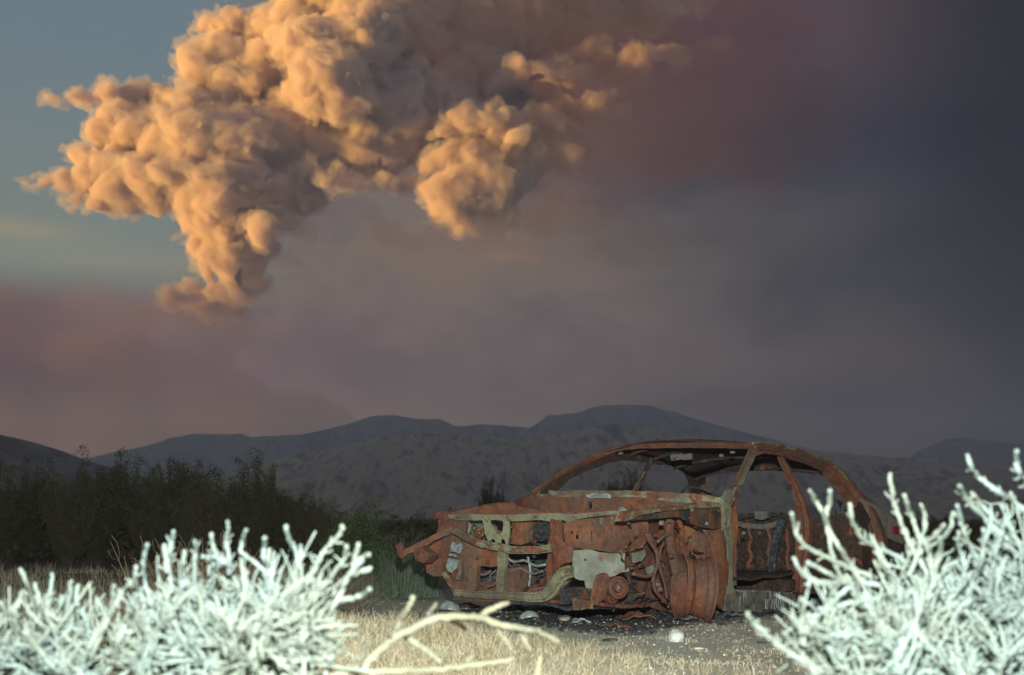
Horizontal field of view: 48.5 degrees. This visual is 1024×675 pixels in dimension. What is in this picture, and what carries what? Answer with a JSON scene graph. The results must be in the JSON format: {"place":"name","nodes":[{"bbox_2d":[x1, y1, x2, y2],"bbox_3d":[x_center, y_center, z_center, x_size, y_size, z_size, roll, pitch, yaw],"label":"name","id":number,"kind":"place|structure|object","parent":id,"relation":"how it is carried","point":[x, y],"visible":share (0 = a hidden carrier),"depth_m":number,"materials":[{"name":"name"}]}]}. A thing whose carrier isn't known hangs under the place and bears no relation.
{"place":"outdoors","nodes":[
{"label":"outdoors","id":0,"kind":"place"},
{"bbox_2d":[0,435,230,508],"bbox_3d":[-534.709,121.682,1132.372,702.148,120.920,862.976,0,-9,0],"label":"dark hillside","id":1,"kind":"structure","parent":0,"point":[13,449],"depth_m":1173.43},
{"bbox_2d":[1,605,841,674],"bbox_3d":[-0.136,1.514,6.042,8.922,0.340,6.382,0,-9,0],"label":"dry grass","id":2,"kind":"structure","parent":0,"point":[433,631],"depth_m":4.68,"materials":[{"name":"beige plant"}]},
{"bbox_2d":[0,598,975,674],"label":"gravel","id":3,"kind":"structure","parent":0,"point":[680,646],"depth_m":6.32,"materials":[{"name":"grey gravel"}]},
{"bbox_2d":[0,559,1017,625],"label":"dry grass","id":4,"kind":"structure","parent":0,"point":[7,580],"depth_m":12.10,"materials":[{"name":"beige plant"}]},
{"bbox_2d":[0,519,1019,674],"bbox_3d":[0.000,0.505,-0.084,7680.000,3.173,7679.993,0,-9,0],"label":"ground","id":5,"kind":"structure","parent":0,"point":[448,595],"depth_m":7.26,"materials":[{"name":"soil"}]},
{"bbox_2d":[0,455,61,561],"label":"creosote bush","id":6,"kind":"object","parent":5,"relation":"on","point":[33,530],"visible":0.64,"depth_m":18.62,"materials":[{"name":"green plant"}]},
{"bbox_2d":[0,568,129,674],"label":"salt bush","id":7,"kind":"object","parent":5,"relation":"on","point":[44,644],"visible":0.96,"depth_m":2.35,"materials":[{"name":"white plant"}]},
{"bbox_2d":[2,582,156,666],"bbox_3d":[-1.908,1.426,5.390,1.055,0.544,0.888,-8,-12,42],"label":"dead bush","id":8,"kind":"object","parent":5,"relation":"on","point":[106,632],"visible":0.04,"depth_m":5.39,"materials":[{"name":"grey plant"}]},
{"bbox_2d":[57,445,137,564],"bbox_3d":[-6.494,2.634,17.816,1.111,1.936,1.131,-7,-12,38],"label":"creosote bush","id":9,"kind":"object","parent":5,"relation":"on","point":[107,525],"visible":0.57,"depth_m":17.70,"materials":[{"name":"green plant"}]},
{"bbox_2d":[109,449,151,558],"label":"creosote bush","id":10,"kind":"object","parent":5,"relation":"on","point":[118,539],"visible":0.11,"depth_m":19.70,"materials":[{"name":"green plant"}]},
{"bbox_2d":[119,464,184,567],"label":"creosote bush","id":11,"kind":"object","parent":5,"relation":"on","point":[147,523],"visible":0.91,"depth_m":16.62,"materials":[{"name":"green plant"}]},
{"bbox_2d":[143,456,224,563],"bbox_3d":[-5.354,2.788,18.386,1.218,1.814,1.172,-2,-9,13],"label":"creosote bush","id":12,"kind":"object","parent":5,"relation":"on","point":[180,479],"visible":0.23,"depth_m":18.21,"materials":[{"name":"green plant"}]},
{"bbox_2d":[84,529,292,621],"bbox_3d":[-1.758,1.437,6.389,1.224,0.711,1.164,5,-10,-28],"label":"dead bush","id":13,"kind":"object","parent":5,"relation":"on","point":[203,567],"visible":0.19,"depth_m":6.39,"materials":[{"name":"brown plant"}]},
{"bbox_2d":[162,464,235,569],"bbox_3d":[-4.338,2.504,15.801,0.858,1.496,0.873,-1,-9,9],"label":"creosote bush","id":14,"kind":"object","parent":5,"relation":"on","point":[204,520],"visible":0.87,"depth_m":15.66,"materials":[{"name":"green plant"}]},
{"bbox_2d":[73,520,371,674],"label":"salt bush","id":15,"kind":"object","parent":5,"relation":"on","point":[275,632],"visible":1,"depth_m":2.26,"materials":[{"name":"white plant"}]},
{"bbox_2d":[206,467,246,561],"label":"creosote bush","id":16,"kind":"object","parent":5,"relation":"on","point":[229,501],"visible":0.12,"depth_m":18.77,"materials":[{"name":"green plant"}]},
{"bbox_2d":[217,446,284,565],"bbox_3d":[-3.968,2.588,17.355,1.094,1.854,1.040,7,-12,-39],"label":"creosote bush","id":17,"kind":"object","parent":5,"relation":"on","point":[254,516],"visible":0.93,"depth_m":17.15,"materials":[{"name":"green plant"}]},
{"bbox_2d":[268,488,309,564],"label":"creosote bush","id":18,"kind":"object","parent":5,"relation":"on","point":[279,542],"visible":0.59,"depth_m":17.61,"materials":[{"name":"green plant"}]},
{"bbox_2d":[277,481,324,566],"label":"creosote bush","id":19,"kind":"object","parent":5,"relation":"on","point":[296,531],"visible":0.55,"depth_m":16.64,"materials":[{"name":"green plant"}]},
{"bbox_2d":[222,559,400,621],"bbox_3d":[-1.343,1.780,7.814,1.346,0.554,1.120,-5,-11,30],"label":"dead bush","id":20,"kind":"object","parent":5,"relation":"on","point":[346,611],"visible":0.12,"depth_m":7.83,"materials":[{"name":"brown plant"}]},
{"bbox_2d":[300,495,340,569],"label":"creosote bush","id":21,"kind":"object","parent":5,"relation":"on","point":[320,527],"visible":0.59,"depth_m":15.68,"materials":[{"name":"green plant"}]},
{"bbox_2d":[317,496,395,584],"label":"green bush","id":22,"kind":"object","parent":5,"relation":"on","point":[360,531],"visible":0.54,"depth_m":12.18,"materials":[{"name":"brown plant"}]},
{"bbox_2d":[327,555,421,596],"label":"grass tuft","id":23,"kind":"object","parent":5,"relation":"on","point":[370,581],"visible":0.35,"depth_m":10.30,"materials":[{"name":"plant"}]},
{"bbox_2d":[335,535,445,598],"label":"grass tuft","id":24,"kind":"object","parent":5,"relation":"on","point":[415,585],"visible":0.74,"depth_m":9.89,"materials":[{"name":"green plant"}]},
{"bbox_2d":[414,512,430,538],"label":"creosote bush","id":25,"kind":"object","parent":5,"relation":"on","point":[417,526],"visible":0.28,"depth_m":25.63,"materials":[{"name":"green plant"}]},
{"bbox_2d":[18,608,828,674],"bbox_3d":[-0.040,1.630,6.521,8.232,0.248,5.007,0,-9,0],"label":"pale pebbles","id":26,"kind":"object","parent":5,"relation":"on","point":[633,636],"visible":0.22,"depth_m":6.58,"materials":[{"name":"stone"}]},
{"bbox_2d":[327,636,541,674],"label":"dry branch","id":27,"kind":"object","parent":5,"relation":"on","point":[465,664],"visible":0.96,"depth_m":2.33,"materials":[{"name":"beige wood"}]},
{"bbox_2d":[438,601,460,612],"bbox_3d":[-0.453,1.981,8.376,0.170,0.078,0.170,8,-21,1],"label":"lamp lens","id":28,"kind":"object","parent":5,"relation":"on","point":[449,606],"visible":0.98,"depth_m":8.32,"materials":[{"name":"grey glass"}]},
{"bbox_2d":[360,594,560,668],"bbox_3d":[-0.147,0.658,2.570,0.532,0.170,0.209,9,-13,-43],"label":"dry branch","id":29,"kind":"object","parent":5,"relation":"on","point":[398,632],"visible":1,"depth_m":2.51,"materials":[{"name":"beige wood"}]},
{"bbox_2d":[459,602,480,606],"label":"metal scrap","id":30,"kind":"object","parent":5,"relation":"on","point":[470,604],"visible":0.68,"depth_m":8.94,"materials":[{"name":"metal"}]},
{"bbox_2d":[477,474,501,524],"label":"creosote bush","id":31,"kind":"object","parent":5,"relation":"on","point":[486,499],"visible":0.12,"depth_m":33.54,"materials":[{"name":"green plant"}]},
{"bbox_2d":[495,488,507,524],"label":"creosote bush","id":32,"kind":"object","parent":5,"relation":"on","point":[503,499],"visible":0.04,"depth_m":35.58,"materials":[{"name":"green plant"}]},
{"bbox_2d":[0,499,1023,565],"bbox_3d":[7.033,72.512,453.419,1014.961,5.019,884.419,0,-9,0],"label":"desert scrub","id":33,"kind":"object","parent":5,"relation":"on","point":[407,531],"visible":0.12,"depth_m":19.44,"materials":[{"name":"green plant"}]},
{"bbox_2d":[519,610,539,619],"bbox_3d":[0.112,1.893,7.747,0.144,0.065,0.144,-10,-27,-2],"label":"lamp lens","id":34,"kind":"object","parent":5,"relation":"on","point":[525,615],"visible":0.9,"depth_m":7.70,"materials":[{"name":"grey glass"}]},
{"bbox_2d":[534,606,571,612],"bbox_3d":[0.301,1.993,8.362,0.260,0.050,0.100,3,-10,-17],"label":"metal scrap","id":35,"kind":"object","parent":5,"relation":"on","point":[546,608],"visible":0.7,"depth_m":8.33,"materials":[{"name":"metal"}]},
{"bbox_2d":[558,615,570,620],"bbox_3d":[0.362,1.926,7.784,0.088,0.054,0.077,0,-9,0],"label":"stone","id":36,"kind":"object","parent":5,"relation":"on","point":[565,617],"visible":0.82,"depth_m":7.76,"materials":[{"name":"beige stone"}]},
{"bbox_2d":[571,618,590,622],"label":"metal scrap","id":37,"kind":"object","parent":5,"relation":"on","point":[575,620],"visible":0.96,"depth_m":7.54,"materials":[{"name":"metal"}]},
{"bbox_2d":[577,609,618,613],"bbox_3d":[0.629,1.999,8.330,0.300,0.047,0.120,-1,-9,6],"label":"metal scrap","id":38,"kind":"object","parent":5,"relation":"on","point":[600,610],"visible":0.84,"depth_m":8.28,"materials":[{"name":"black metal"}]},
{"bbox_2d":[601,638,617,641],"bbox_3d":[0.557,1.723,6.480,0.107,0.021,0.056,0,-9,0],"label":"charred flake","id":39,"kind":"object","parent":5,"relation":"on","point":[607,640],"visible":0.88,"depth_m":6.46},
{"bbox_2d":[598,622,630,626],"bbox_3d":[0.657,1.841,7.299,0.200,0.036,0.080,1,-9,-6],"label":"metal scrap","id":40,"kind":"object","parent":5,"relation":"on","point":[619,624],"visible":1,"depth_m":7.27,"materials":[{"name":"metal"}]},
{"bbox_2d":[602,471,627,490],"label":"creosote bush","id":41,"kind":"object","parent":5,"relation":"on","point":[613,487],"visible":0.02,"depth_m":35.60,"materials":[{"name":"green plant"}]},
{"bbox_2d":[406,593,850,636],"bbox_3d":[1.482,2.154,9.173,2.142,0.055,4.873,-8,-12,41],"label":"ash and cinders","id":42,"kind":"object","parent":5,"relation":"on","point":[569,623],"visible":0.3,"depth_m":7.79,"materials":[{"name":"black gravel"}]},
{"bbox_2d":[411,594,850,633],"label":"rust flakes","id":43,"kind":"object","parent":5,"relation":"on","point":[788,609],"visible":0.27,"depth_m":8.12,"materials":[{"name":"metal"}]},
{"bbox_2d":[619,464,644,490],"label":"creosote bush","id":44,"kind":"object","parent":5,"relation":"on","point":[629,487],"visible":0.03,"depth_m":36.65,"materials":[{"name":"green plant"}]},
{"bbox_2d":[618,610,655,619],"bbox_3d":[0.859,1.912,7.832,0.240,0.068,0.120,2,-9,-11],"label":"metal scrap","id":45,"kind":"object","parent":5,"relation":"on","point":[631,614],"visible":0.98,"depth_m":7.80,"materials":[{"name":"metal"}]},
{"bbox_2d":[395,439,910,620],"bbox_3d":[1.522,1.532,9.430,2.394,1.400,4.935,-8,-12,41],"label":"burnt car","id":46,"kind":"object","parent":5,"relation":"on","point":[695,552],"visible":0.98,"depth_m":8.29,"materials":[{"name":"metal"}]},
{"bbox_2d":[645,609,668,615],"bbox_3d":[1.028,1.962,8.114,0.160,0.048,0.100,6,-11,-34],"label":"metal scrap","id":47,"kind":"object","parent":5,"relation":"on","point":[651,611],"visible":0.84,"depth_m":8.10,"materials":[{"name":"grey metal"}]},
{"bbox_2d":[668,629,684,641],"bbox_3d":[0.940,1.705,6.483,0.095,0.087,0.086,8,-12,-40],"label":"stone","id":48,"kind":"object","parent":5,"relation":"on","point":[675,635],"visible":0.85,"depth_m":6.46,"materials":[{"name":"stone"}]},
{"bbox_2d":[673,614,702,620],"bbox_3d":[1.213,1.929,7.843,0.200,0.041,0.080,-2,-9,11],"label":"metal scrap","id":49,"kind":"object","parent":5,"relation":"on","point":[689,617],"visible":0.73,"depth_m":7.81,"materials":[{"name":"grey metal"}]},
{"bbox_2d":[715,611,745,617],"bbox_3d":[1.585,1.983,8.159,0.260,0.043,0.080,5,-10,-28],"label":"metal scrap","id":50,"kind":"object","parent":5,"relation":"on","point":[724,614],"visible":0.86,"depth_m":8.14,"materials":[{"name":"grey metal"}]},
{"bbox_2d":[752,609,787,615],"bbox_3d":[1.865,1.984,8.227,0.240,0.051,0.100,4,-10,-23],"label":"metal scrap","id":51,"kind":"object","parent":5,"relation":"on","point":[764,611],"visible":0.97,"depth_m":8.20,"materials":[{"name":"grey metal"}]},
{"bbox_2d":[746,449,1023,674],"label":"salt bush","id":52,"kind":"object","parent":5,"relation":"on","point":[913,631],"visible":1,"depth_m":2.35,"materials":[{"name":"white plant"}]},
{"bbox_2d":[0,0,1023,457],"label":"sky","id":53,"kind":"structure","parent":0,"point":[800,223],"materials":[{"name":"grey"}]},
{"bbox_2d":[84,404,1023,483],"bbox_3d":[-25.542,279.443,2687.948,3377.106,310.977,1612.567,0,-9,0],"label":"mountains","id":54,"kind":"structure","parent":0,"point":[221,451],"depth_m":2881.54,"materials":[{"name":"grey stone"}]},
{"bbox_2d":[201,424,1023,519],"bbox_3d":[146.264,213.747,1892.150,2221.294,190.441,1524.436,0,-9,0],"label":"foothills","id":55,"kind":"structure","parent":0,"point":[405,477],"depth_m":1721.87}
]}

